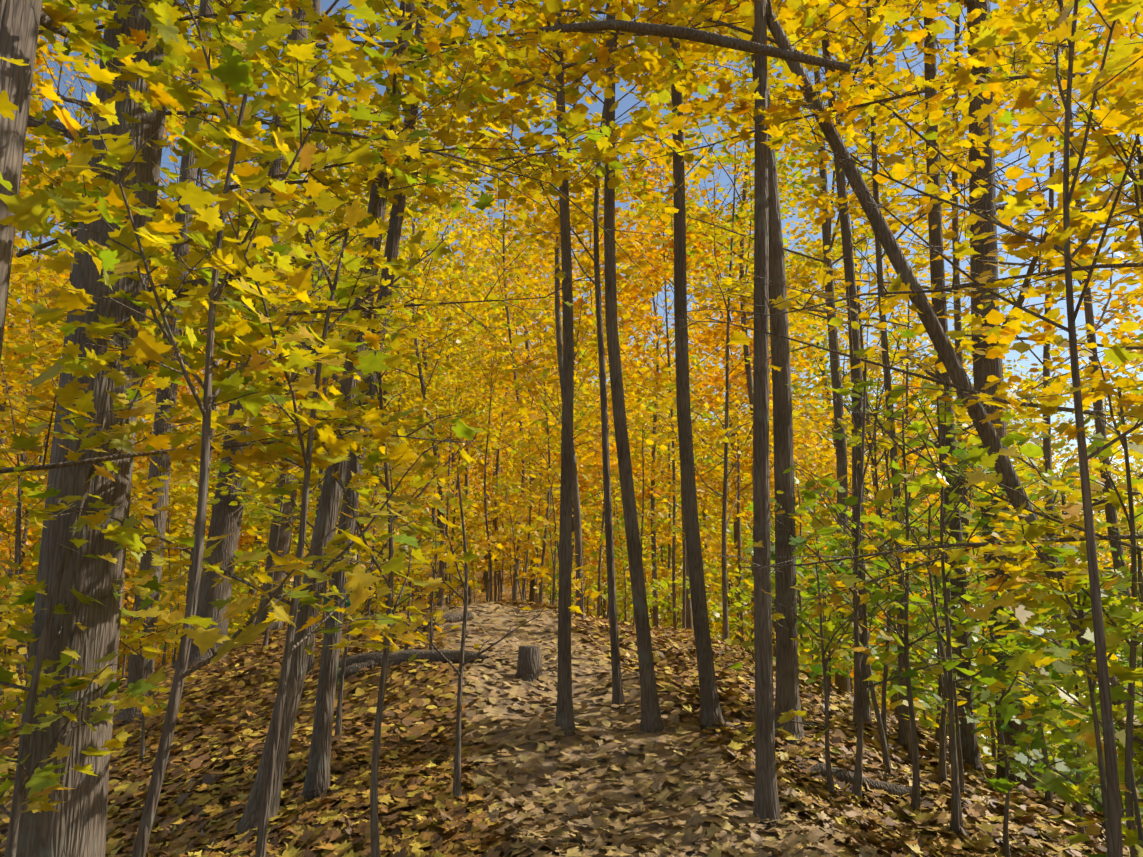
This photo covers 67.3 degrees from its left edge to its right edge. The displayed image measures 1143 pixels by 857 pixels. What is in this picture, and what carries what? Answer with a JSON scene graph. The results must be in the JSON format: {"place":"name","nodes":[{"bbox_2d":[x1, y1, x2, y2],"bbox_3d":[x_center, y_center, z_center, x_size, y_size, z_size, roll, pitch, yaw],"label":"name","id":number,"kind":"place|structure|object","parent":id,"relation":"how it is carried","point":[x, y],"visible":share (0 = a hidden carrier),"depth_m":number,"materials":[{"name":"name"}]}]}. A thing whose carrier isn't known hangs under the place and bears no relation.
{"place":"outdoors","nodes":[
{"label":"outdoors","id":0,"kind":"place"},
{"bbox_2d":[0,535,1128,856],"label":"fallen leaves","id":1,"kind":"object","parent":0,"point":[502,711],"depth_m":7.23,"materials":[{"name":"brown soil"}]},
{"bbox_2d":[324,597,350,685],"bbox_3d":[-2.458,2.257,9.015,0.300,1.000,0.056,0,-10,-1],"label":"sapling","id":2,"kind":"object","parent":1,"relation":"on","point":[347,603],"visible":0.11,"depth_m":9.05,"materials":[{"name":"green"}]},
{"bbox_2d":[0,0,1142,856],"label":"tree trunks","id":3,"kind":"object","parent":1,"relation":"on","point":[74,824],"visible":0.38,"depth_m":5.90,"materials":[{"name":"brown plant"}]},
{"bbox_2d":[0,0,1142,856],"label":"leaves","id":4,"kind":"object","parent":3,"relation":"attached to","point":[30,212],"visible":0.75,"depth_m":4.01,"materials":[{"name":"yellow plant"}]},
{"bbox_2d":[0,0,1142,824],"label":"leaves","id":5,"kind":"object","parent":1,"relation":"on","point":[666,50],"visible":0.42,"depth_m":9.91,"materials":[{"name":"yellow plant"}]},
{"bbox_2d":[0,0,1142,776],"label":"leaves","id":6,"kind":"object","parent":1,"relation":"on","point":[478,384],"visible":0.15,"depth_m":32.78,"materials":[{"name":"yellow plant"}]},
{"bbox_2d":[0,599,1142,856],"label":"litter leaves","id":7,"kind":"object","parent":1,"relation":"on","point":[840,729],"visible":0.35,"depth_m":8.16,"materials":[{"name":"brown plant"}]},
{"bbox_2d":[105,723,1129,856],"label":"litter leaves","id":8,"kind":"object","parent":1,"relation":"on","point":[463,829],"visible":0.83,"depth_m":5.49,"materials":[{"name":"brown plant"}]},
{"bbox_2d":[5,0,1142,559],"label":"sky","id":9,"kind":"structure","parent":0,"point":[628,101],"materials":[{"name":"blue"}]}
]}

